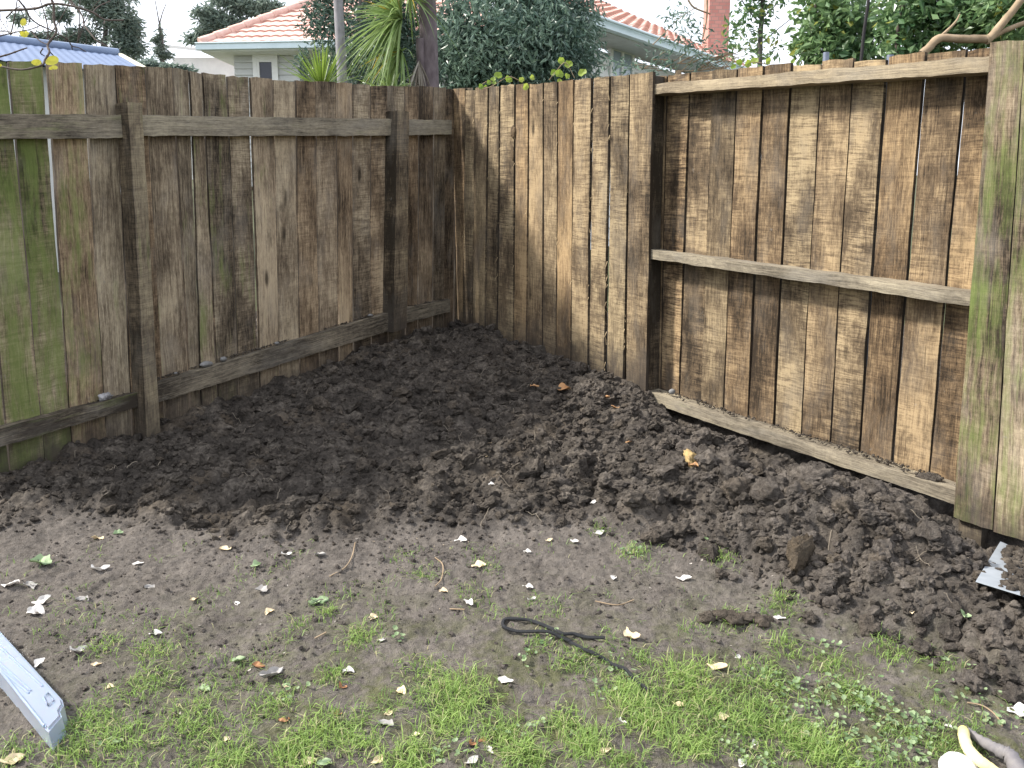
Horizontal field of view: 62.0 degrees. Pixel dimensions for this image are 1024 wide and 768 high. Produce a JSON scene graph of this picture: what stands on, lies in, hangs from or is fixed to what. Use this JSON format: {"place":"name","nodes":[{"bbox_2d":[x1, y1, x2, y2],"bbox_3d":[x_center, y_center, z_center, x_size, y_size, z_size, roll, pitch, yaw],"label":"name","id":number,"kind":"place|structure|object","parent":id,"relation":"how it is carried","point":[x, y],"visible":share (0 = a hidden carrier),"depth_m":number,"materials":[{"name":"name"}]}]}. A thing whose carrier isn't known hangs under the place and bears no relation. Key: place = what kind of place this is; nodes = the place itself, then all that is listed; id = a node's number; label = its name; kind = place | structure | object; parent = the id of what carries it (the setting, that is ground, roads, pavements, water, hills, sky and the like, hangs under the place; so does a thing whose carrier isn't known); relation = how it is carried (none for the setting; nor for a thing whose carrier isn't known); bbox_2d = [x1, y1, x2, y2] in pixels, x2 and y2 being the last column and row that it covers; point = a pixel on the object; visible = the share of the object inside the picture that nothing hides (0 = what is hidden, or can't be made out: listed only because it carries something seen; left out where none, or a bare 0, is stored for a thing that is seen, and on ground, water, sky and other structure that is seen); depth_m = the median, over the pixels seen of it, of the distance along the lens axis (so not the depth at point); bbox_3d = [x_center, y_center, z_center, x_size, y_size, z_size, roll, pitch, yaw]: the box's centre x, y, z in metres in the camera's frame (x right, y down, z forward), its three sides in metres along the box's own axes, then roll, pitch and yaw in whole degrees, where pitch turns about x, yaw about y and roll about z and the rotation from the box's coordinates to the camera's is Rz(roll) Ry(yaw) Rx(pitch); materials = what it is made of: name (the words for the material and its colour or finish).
{"place":"outdoors","nodes":[
{"label":"outdoors","id":0,"kind":"place"},
{"bbox_2d":[195,0,481,178],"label":"house","id":1,"kind":"structure","parent":0,"point":[254,47],"depth_m":23.20,"materials":[{"name":"ceramic"}]},
{"bbox_2d":[252,55,278,79],"bbox_3d":[-6.735,-8.505,23.301,0.767,1.205,0.120,0,11,2],"label":"window","id":2,"kind":"structure","parent":1,"relation":"in","point":[264,66],"depth_m":23.25,"materials":[{"name":"white paint"}]},
{"bbox_2d":[0,178,951,379],"bbox_3d":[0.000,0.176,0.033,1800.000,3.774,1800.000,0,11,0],"label":"ground","id":3,"kind":"structure","parent":0,"point":[590,276],"depth_m":10.45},
{"bbox_2d":[0,0,106,44],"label":"bare tree","id":4,"kind":"object","parent":3,"relation":"on","point":[48,35],"visible":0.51,"depth_m":18.86,"materials":[{"name":"brown plant"}]},
{"bbox_2d":[0,0,123,70],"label":"bare branch","id":5,"kind":"object","parent":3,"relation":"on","point":[53,60],"visible":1,"depth_m":2.16,"materials":[{"name":"brown plant"}]},
{"bbox_2d":[0,34,145,271],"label":"shed","id":6,"kind":"structure","parent":3,"relation":"on","point":[63,52],"depth_m":11.02,"materials":[{"name":"blue metal"}]},
{"bbox_2d":[7,0,151,62],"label":"conifer tree","id":7,"kind":"object","parent":3,"relation":"on","point":[127,36],"visible":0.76,"depth_m":23.44,"materials":[{"name":"green plant"}]},
{"bbox_2d":[149,1,177,61],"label":"thin conifer","id":8,"kind":"object","parent":3,"relation":"on","point":[161,52],"visible":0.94,"depth_m":24.56,"materials":[{"name":"green plant"}]},
{"bbox_2d":[136,54,198,71],"bbox_3d":[-6.585,-6.006,16.198,1.335,0.488,0.512,0,11,0],"label":"shrub","id":9,"kind":"object","parent":3,"relation":"on","point":[150,62],"visible":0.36,"depth_m":16.09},
{"bbox_2d":[165,45,234,178],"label":"garage","id":10,"kind":"structure","parent":3,"relation":"on","point":[212,65],"depth_m":28.53,"materials":[{"name":"white paint"}]},
{"bbox_2d":[176,0,285,46],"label":"umbrella tree","id":11,"kind":"object","parent":3,"relation":"on","point":[211,19],"visible":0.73,"depth_m":33.66,"materials":[{"name":"green plant"}]},
{"bbox_2d":[278,40,357,81],"bbox_3d":[-1.605,-1.700,7.132,0.672,2.266,0.712,5,12,25],"label":"young cabbage tree","id":12,"kind":"object","parent":3,"relation":"on","point":[320,68],"visible":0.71,"depth_m":6.89,"materials":[{"name":"green plant"}]},
{"bbox_2d":[333,0,346,82],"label":"cabbage tree","id":13,"kind":"object","parent":3,"relation":"on","point":[339,20],"visible":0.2,"depth_m":7.46,"materials":[{"name":"grey plant"}]},
{"bbox_2d":[289,0,452,86],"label":"dark shrub","id":14,"kind":"object","parent":3,"relation":"on","point":[407,35],"visible":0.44,"depth_m":8.53,"materials":[{"name":"green plant"}]},
{"bbox_2d":[337,0,458,86],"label":"cabbage tree","id":15,"kind":"object","parent":3,"relation":"on","point":[425,72],"visible":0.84,"depth_m":7.08,"materials":[{"name":"green plant"}]},
{"bbox_2d":[436,0,608,89],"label":"glossy tree","id":16,"kind":"object","parent":3,"relation":"on","point":[524,39],"visible":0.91,"depth_m":8.27,"materials":[{"name":"green plant"}]},
{"bbox_2d":[558,0,746,247],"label":"house","id":17,"kind":"structure","parent":3,"relation":"on","point":[627,33],"depth_m":11.90,"materials":[{"name":"ceramic"}]},
{"bbox_2d":[608,48,634,75],"bbox_3d":[1.487,-3.999,11.636,0.050,1.200,0.621,8,13,38],"label":"window","id":18,"kind":"structure","parent":17,"relation":"in","point":[617,54],"depth_m":11.52,"materials":[{"name":"glass"}]},
{"bbox_2d":[599,0,750,75],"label":"twiggy shrub","id":19,"kind":"object","parent":3,"relation":"on","point":[709,57],"visible":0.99,"depth_m":5.30,"materials":[{"name":"brown plant"}]},
{"bbox_2d":[720,0,789,66],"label":"sparse tree","id":20,"kind":"object","parent":3,"relation":"on","point":[761,13],"visible":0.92,"depth_m":6.03,"materials":[{"name":"green plant"}]},
{"bbox_2d":[782,0,895,65],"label":"leafy tree","id":21,"kind":"object","parent":3,"relation":"on","point":[834,28],"visible":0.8,"depth_m":5.38,"materials":[{"name":"green plant"}]},
{"bbox_2d":[865,0,1023,59],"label":"leafy tree","id":22,"kind":"object","parent":3,"relation":"on","point":[920,24],"visible":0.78,"depth_m":4.64,"materials":[{"name":"green plant"}]},
{"bbox_2d":[0,0,969,173],"label":"sky","id":23,"kind":"structure","parent":0,"point":[175,19],"materials":[{"name":"white"}]},
{"bbox_2d":[0,311,1023,767],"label":"soil","id":24,"kind":"structure","parent":0,"point":[380,671],"depth_m":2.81,"materials":[{"name":"soil"}]},
{"bbox_2d":[1,579,19,586],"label":"fallen petal","id":25,"kind":"object","parent":24,"relation":"on","point":[11,583],"visible":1,"depth_m":2.94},
{"bbox_2d":[0,753,25,764],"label":"fallen petal","id":26,"kind":"object","parent":24,"relation":"on","point":[15,759],"visible":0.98,"depth_m":2.13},
{"bbox_2d":[23,581,37,589],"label":"fallen leaf","id":27,"kind":"object","parent":24,"relation":"on","point":[27,583],"visible":1,"depth_m":2.96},
{"bbox_2d":[0,632,67,749],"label":"metal post","id":28,"kind":"object","parent":24,"relation":"on","point":[34,697],"visible":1,"depth_m":2.29,"materials":[{"name":"metal"}]},
{"bbox_2d":[26,602,44,613],"bbox_3d":[-1.551,0.738,2.779,0.059,0.023,0.046,6,34,-1],"label":"fallen petal","id":29,"kind":"object","parent":24,"relation":"on","point":[38,607],"visible":1,"depth_m":2.78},
{"bbox_2d":[34,658,44,667],"bbox_3d":[-1.392,0.817,2.505,0.025,0.012,0.042,4,21,9],"label":"fallen petal","id":30,"kind":"object","parent":24,"relation":"on","point":[38,661],"visible":1,"depth_m":2.50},
{"bbox_2d":[29,554,51,564],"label":"fallen leaf","id":31,"kind":"object","parent":24,"relation":"on","point":[45,560],"visible":1,"depth_m":3.10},
{"bbox_2d":[31,594,50,603],"bbox_3d":[-1.570,0.722,2.842,0.060,0.014,0.033,-16,42,-22],"label":"fallen petal","id":32,"kind":"object","parent":24,"relation":"on","point":[44,598],"visible":0.91,"depth_m":2.85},
{"bbox_2d":[70,645,86,651],"bbox_3d":[-1.301,0.800,2.563,0.032,0.022,0.050,37,19,35],"label":"fallen petal","id":33,"kind":"object","parent":24,"relation":"on","point":[79,649],"visible":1,"depth_m":2.57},
{"bbox_2d":[75,595,88,600],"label":"fallen leaf","id":34,"kind":"object","parent":24,"relation":"on","point":[80,598],"visible":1,"depth_m":2.85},
{"bbox_2d":[91,564,109,570],"bbox_3d":[-1.477,0.659,3.054,0.063,0.028,0.040,-5,15,-14],"label":"fallen petal","id":35,"kind":"object","parent":24,"relation":"on","point":[104,567],"visible":1,"depth_m":3.06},
{"bbox_2d":[0,61,472,472],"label":"paling fence","id":36,"kind":"object","parent":24,"relation":"on","point":[348,188],"visible":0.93,"depth_m":4.49,"materials":[{"name":"wood"}]},
{"bbox_2d":[98,392,112,400],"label":"stone","id":37,"kind":"object","parent":36,"relation":"on","point":[104,396],"visible":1,"depth_m":4.13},
{"bbox_2d":[200,361,212,366],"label":"stone","id":38,"kind":"object","parent":36,"relation":"on","point":[206,363],"visible":1,"depth_m":4.59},
{"bbox_2d":[232,655,245,660],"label":"fallen leaf","id":39,"kind":"object","parent":24,"relation":"on","point":[239,658],"visible":1,"depth_m":2.54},
{"bbox_2d":[252,661,264,667],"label":"fallen leaf","id":40,"kind":"object","parent":24,"relation":"on","point":[256,664],"visible":0.99,"depth_m":2.51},
{"bbox_2d":[254,584,267,591],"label":"fallen leaf","id":41,"kind":"object","parent":24,"relation":"on","point":[261,588],"visible":1,"depth_m":2.90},
{"bbox_2d":[258,666,282,677],"bbox_3d":[-0.694,0.829,2.451,0.049,0.025,0.066,2,11,10],"label":"fallen leaf","id":42,"kind":"object","parent":24,"relation":"on","point":[272,671],"visible":1,"depth_m":2.46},
{"bbox_2d":[310,596,328,605],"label":"fallen leaf","id":43,"kind":"object","parent":24,"relation":"on","point":[325,598],"visible":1,"depth_m":2.85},
{"bbox_2d":[317,758,331,764],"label":"fallen leaf","id":44,"kind":"object","parent":24,"relation":"on","point":[322,762],"visible":0.98,"depth_m":2.11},
{"bbox_2d":[355,457,375,471],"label":"soil clod","id":45,"kind":"object","parent":24,"relation":"on","point":[362,462],"visible":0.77,"depth_m":3.80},
{"bbox_2d":[371,754,382,762],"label":"fallen petal","id":46,"kind":"object","parent":24,"relation":"on","point":[375,759],"visible":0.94,"depth_m":2.11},
{"bbox_2d":[377,719,393,725],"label":"fallen leaf","id":47,"kind":"object","parent":24,"relation":"on","point":[387,722],"visible":1,"depth_m":2.24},
{"bbox_2d":[381,358,390,368],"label":"soil clod","id":48,"kind":"object","parent":24,"relation":"on","point":[385,362],"visible":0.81,"depth_m":5.26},
{"bbox_2d":[396,685,405,693],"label":"fallen petal","id":49,"kind":"object","parent":24,"relation":"on","point":[398,690],"visible":1,"depth_m":2.37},
{"bbox_2d":[435,557,443,586],"bbox_3d":[-0.256,0.659,2.997,0.033,0.025,0.208,-1,11,-5],"label":"twig","id":50,"kind":"object","parent":24,"relation":"on","point":[442,572],"visible":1,"depth_m":2.99,"materials":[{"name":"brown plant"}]},
{"bbox_2d":[437,464,450,472],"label":"soil clod","id":51,"kind":"object","parent":24,"relation":"on","point":[445,468],"visible":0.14,"depth_m":3.67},
{"bbox_2d":[21,349,879,736],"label":"litter flecks","id":52,"kind":"object","parent":24,"relation":"on","point":[407,555],"visible":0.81,"depth_m":2.72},
{"bbox_2d":[452,363,467,369],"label":"soil clod","id":53,"kind":"object","parent":24,"relation":"on","point":[461,366],"visible":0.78,"depth_m":5.20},
{"bbox_2d":[464,755,477,762],"bbox_3d":[-0.097,0.926,2.096,0.042,0.010,0.022,-7,15,-39],"label":"fallen petal","id":54,"kind":"object","parent":24,"relation":"on","point":[472,757],"visible":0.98,"depth_m":2.10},
{"bbox_2d":[465,503,477,513],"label":"soil clod","id":55,"kind":"object","parent":24,"relation":"on","point":[471,508],"visible":0.88,"depth_m":3.40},
{"bbox_2d":[471,560,485,566],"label":"fallen petal","id":56,"kind":"object","parent":24,"relation":"on","point":[478,563],"visible":1,"depth_m":3.06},
{"bbox_2d":[1,327,968,625],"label":"roots","id":57,"kind":"object","parent":24,"relation":"on","point":[475,459],"visible":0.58,"depth_m":3.74,"materials":[{"name":"plant"}]},
{"bbox_2d":[484,413,501,421],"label":"soil clod","id":58,"kind":"object","parent":24,"relation":"on","point":[487,416],"visible":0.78,"depth_m":4.41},
{"bbox_2d":[493,446,508,453],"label":"soil clod","id":59,"kind":"object","parent":24,"relation":"on","point":[499,449],"visible":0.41,"depth_m":3.92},
{"bbox_2d":[498,676,512,682],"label":"fallen petal","id":60,"kind":"object","parent":24,"relation":"on","point":[503,679],"visible":1,"depth_m":2.42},
{"bbox_2d":[503,344,518,353],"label":"soil clod","id":61,"kind":"object","parent":24,"relation":"on","point":[511,348],"visible":0.81,"depth_m":5.60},
{"bbox_2d":[517,498,531,510],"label":"soil clod","id":62,"kind":"object","parent":24,"relation":"on","point":[524,504],"visible":0.91,"depth_m":3.40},
{"bbox_2d":[542,440,559,450],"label":"soil clod","id":63,"kind":"object","parent":24,"relation":"on","point":[553,444],"visible":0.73,"depth_m":4.07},
{"bbox_2d":[545,387,557,394],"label":"soil clod","id":64,"kind":"object","parent":24,"relation":"on","point":[551,390],"visible":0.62,"depth_m":4.71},
{"bbox_2d":[551,382,569,389],"bbox_3d":[0.277,0.021,4.805,0.109,0.035,0.051,-2,36,21],"label":"wood chip","id":65,"kind":"object","parent":24,"relation":"on","point":[563,386],"visible":0.69,"depth_m":4.81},
{"bbox_2d":[98,537,1023,767],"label":"weeds","id":66,"kind":"object","parent":24,"relation":"on","point":[913,714],"visible":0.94,"depth_m":2.25,"materials":[{"name":"green plant"}]},
{"bbox_2d":[551,475,572,486],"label":"soil clod","id":67,"kind":"object","parent":24,"relation":"on","point":[560,481],"visible":0.79,"depth_m":3.55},
{"bbox_2d":[501,617,649,691],"bbox_3d":[0.205,0.785,2.566,0.554,0.048,0.142,8,13,38],"label":"cord","id":68,"kind":"object","parent":24,"relation":"on","point":[556,632],"visible":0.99,"depth_m":2.60,"materials":[{"name":"rubber"}]},
{"bbox_2d":[577,450,595,465],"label":"soil clod","id":69,"kind":"object","parent":24,"relation":"on","point":[589,456],"visible":0.62,"depth_m":3.81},
{"bbox_2d":[597,471,617,488],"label":"soil clod","id":70,"kind":"object","parent":24,"relation":"on","point":[603,478],"visible":0.83,"depth_m":3.51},
{"bbox_2d":[595,599,633,605],"bbox_3d":[0.342,0.720,2.807,0.132,0.007,0.034,-1,11,-7],"label":"twig","id":71,"kind":"object","parent":24,"relation":"on","point":[614,604],"visible":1,"depth_m":2.80,"materials":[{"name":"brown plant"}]},
{"bbox_2d":[623,627,639,638],"bbox_3d":[0.365,0.771,2.614,0.037,0.025,0.057,-40,27,-30],"label":"fallen petal","id":72,"kind":"object","parent":24,"relation":"on","point":[629,634],"visible":1,"depth_m":2.62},
{"bbox_2d":[652,523,673,542],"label":"soil clod","id":73,"kind":"object","parent":24,"relation":"on","point":[665,531],"visible":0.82,"depth_m":3.19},
{"bbox_2d":[676,575,691,580],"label":"fallen petal","id":74,"kind":"object","parent":24,"relation":"on","point":[684,577],"visible":1,"depth_m":2.96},
{"bbox_2d":[683,449,696,466],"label":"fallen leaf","id":75,"kind":"object","parent":24,"relation":"on","point":[688,454],"visible":0.68,"depth_m":3.50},
{"bbox_2d":[707,662,727,669],"bbox_3d":[0.589,0.811,2.447,0.058,0.018,0.042,2,18,10],"label":"fallen petal","id":76,"kind":"object","parent":24,"relation":"on","point":[720,665],"visible":0.93,"depth_m":2.45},
{"bbox_2d":[713,450,751,469],"bbox_3d":[0.872,0.331,3.469,0.195,0.128,0.122,10,40,36],"label":"soil clod","id":77,"kind":"object","parent":24,"relation":"on","point":[728,458],"visible":0.42,"depth_m":3.42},
{"bbox_2d":[696,609,773,628],"bbox_3d":[0.705,0.743,2.686,0.243,0.052,0.075,2,11,9],"label":"soil clod","id":78,"kind":"object","parent":24,"relation":"on","point":[732,617],"visible":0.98,"depth_m":2.68,"materials":[{"name":"soil"}]},
{"bbox_2d":[720,476,752,505],"bbox_3d":[0.870,0.412,3.275,0.156,0.119,0.148,11,30,-4],"label":"soil clod","id":79,"kind":"object","parent":24,"relation":"on","point":[733,488],"visible":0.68,"depth_m":3.24,"materials":[{"name":"soil"}]},
{"bbox_2d":[454,40,1023,548],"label":"paling fence","id":80,"kind":"object","parent":24,"relation":"on","point":[732,218],"visible":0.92,"depth_m":4.04,"materials":[{"name":"wood"}]},
{"bbox_2d":[478,72,533,89],"bbox_3d":[-0.034,-1.900,5.348,0.353,0.114,0.069,0,11,0],"label":"vine","id":81,"kind":"object","parent":80,"relation":"attached to","point":[507,78],"visible":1,"depth_m":5.34,"materials":[{"name":"green plant"}]},
{"bbox_2d":[71,299,954,484],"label":"soil crumbs","id":82,"kind":"object","parent":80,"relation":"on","point":[777,425],"visible":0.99,"depth_m":4.16,"materials":[{"name":"soil"}]},
{"bbox_2d":[549,57,586,81],"bbox_3d":[0.341,-1.914,5.188,0.231,0.153,0.066,1,11,6],"label":"vine","id":83,"kind":"object","parent":80,"relation":"attached to","point":[567,64],"visible":0.99,"depth_m":5.18,"materials":[{"name":"green plant"}]},
{"bbox_2d":[730,57,794,68],"bbox_3d":[1.327,-1.698,4.514,0.340,0.072,0.056,0,11,0],"label":"vine","id":84,"kind":"object","parent":80,"relation":"attached to","point":[753,60],"visible":0.87,"depth_m":4.51,"materials":[{"name":"green plant"}]},
{"bbox_2d":[823,52,828,60],"bbox_3d":[1.421,-0.498,4.037,0.028,2.035,0.028,0,11,0],"label":"pipe","id":85,"kind":"object","parent":80,"relation":"attached to","point":[825,56],"visible":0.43,"depth_m":3.84,"materials":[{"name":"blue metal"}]},
{"bbox_2d":[865,54,893,382],"bbox_3d":[1.601,-0.408,3.788,0.028,2.002,0.028,0,11,0],"label":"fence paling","id":86,"kind":"object","parent":80,"relation":"attached to","point":[888,56],"visible":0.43,"depth_m":3.69,"materials":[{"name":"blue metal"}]},
{"bbox_2d":[915,472,943,481],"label":"soil clod","id":87,"kind":"object","parent":80,"relation":"on","point":[928,476],"visible":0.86,"depth_m":3.51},
{"bbox_2d":[919,0,1023,52],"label":"cut branch","id":88,"kind":"object","parent":80,"relation":"on","point":[997,30],"visible":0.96,"depth_m":3.53,"materials":[{"name":"brown plant"}]},
{"bbox_2d":[749,473,788,508],"bbox_3d":[0.966,0.407,3.204,0.168,0.147,0.199,-3,11,-17],"label":"soil clod","id":89,"kind":"object","parent":24,"relation":"on","point":[766,489],"visible":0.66,"depth_m":3.16,"materials":[{"name":"soil"}]},
{"bbox_2d":[773,561,788,574],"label":"soil clod","id":90,"kind":"object","parent":24,"relation":"on","point":[781,567],"visible":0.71,"depth_m":2.90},
{"bbox_2d":[786,533,814,575],"bbox_3d":[0.976,0.583,2.877,0.090,0.159,0.052,1,0,-29],"label":"soil clod","id":91,"kind":"object","parent":24,"relation":"on","point":[800,550],"visible":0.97,"depth_m":2.86,"materials":[{"name":"soil"}]},
{"bbox_2d":[787,464,837,484],"bbox_3d":[1.121,0.373,3.225,0.228,0.134,0.202,-9,4,-6],"label":"soil clod","id":92,"kind":"object","parent":24,"relation":"on","point":[808,473],"visible":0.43,"depth_m":3.19,"materials":[{"name":"soil"}]},
{"bbox_2d":[786,475,794,482],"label":"soil clod","id":93,"kind":"object","parent":92,"relation":"on","point":[789,478],"visible":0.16,"depth_m":3.22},
{"bbox_2d":[807,551,825,566],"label":"soil clod","id":94,"kind":"object","parent":24,"relation":"on","point":[818,557],"visible":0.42,"depth_m":2.88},
{"bbox_2d":[808,566,847,580],"bbox_3d":[1.050,0.632,2.824,0.117,0.050,0.087,-2,-1,39],"label":"soil clod","id":95,"kind":"object","parent":24,"relation":"on","point":[816,574],"visible":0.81,"depth_m":2.82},
{"bbox_2d":[831,496,857,516],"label":"soil clod","id":96,"kind":"object","parent":24,"relation":"on","point":[844,504],"visible":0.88,"depth_m":2.98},
{"bbox_2d":[859,0,869,60],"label":"plant stake","id":97,"kind":"object","parent":24,"relation":"on","point":[864,29],"visible":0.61,"depth_m":4.34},
{"bbox_2d":[861,477,876,488],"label":"soil clod","id":98,"kind":"object","parent":24,"relation":"on","point":[866,482],"visible":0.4,"depth_m":3.19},
{"bbox_2d":[862,487,880,499],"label":"soil clod","id":99,"kind":"object","parent":24,"relation":"on","point":[870,491],"visible":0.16,"depth_m":3.11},
{"bbox_2d":[867,550,889,566],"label":"soil clod","id":100,"kind":"object","parent":24,"relation":"on","point":[877,557],"visible":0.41,"depth_m":2.79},
{"bbox_2d":[876,494,895,502],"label":"soil clod","id":101,"kind":"object","parent":24,"relation":"on","point":[888,498],"visible":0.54,"depth_m":3.01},
{"bbox_2d":[884,501,916,523],"bbox_3d":[1.353,0.452,2.963,0.117,0.080,0.105,10,14,43],"label":"soil clod","id":102,"kind":"object","parent":24,"relation":"on","point":[898,511],"visible":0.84,"depth_m":2.94,"materials":[{"name":"soil"}]},
{"bbox_2d":[910,610,930,627],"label":"soil clod","id":103,"kind":"object","parent":24,"relation":"on","point":[918,619],"visible":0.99,"depth_m":2.58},
{"bbox_2d":[928,540,953,551],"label":"soil clod","id":104,"kind":"object","parent":24,"relation":"on","point":[943,545],"visible":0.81,"depth_m":2.84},
{"bbox_2d":[938,725,1023,767],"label":"garden glove","id":105,"kind":"object","parent":24,"relation":"on","point":[973,757],"visible":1,"depth_m":2.06,"materials":[{"name":"fabric"}]},
{"bbox_2d":[967,702,1002,726],"bbox_3d":[1.262,0.872,2.258,0.031,0.017,0.104,-5,12,-26],"label":"twig","id":106,"kind":"object","parent":24,"relation":"on","point":[984,707],"visible":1,"depth_m":2.28,"materials":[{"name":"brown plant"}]},
{"bbox_2d":[971,616,1008,629],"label":"soil clod","id":107,"kind":"object","parent":24,"relation":"on","point":[982,623],"visible":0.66,"depth_m":2.48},
{"bbox_2d":[976,542,1023,596],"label":"metal plate","id":108,"kind":"object","parent":24,"relation":"on","point":[1008,559],"visible":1,"depth_m":2.77,"materials":[{"name":"metal"}]},
{"bbox_2d":[1007,702,1023,716],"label":"fallen petal","id":109,"kind":"object","parent":24,"relation":"on","point":[1018,707],"visible":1,"depth_m":2.26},
{"bbox_2d":[0,517,1023,767],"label":"lawn grass","id":110,"kind":"structure","parent":0,"point":[644,725],"depth_m":2.25,"materials":[{"name":"plant"}]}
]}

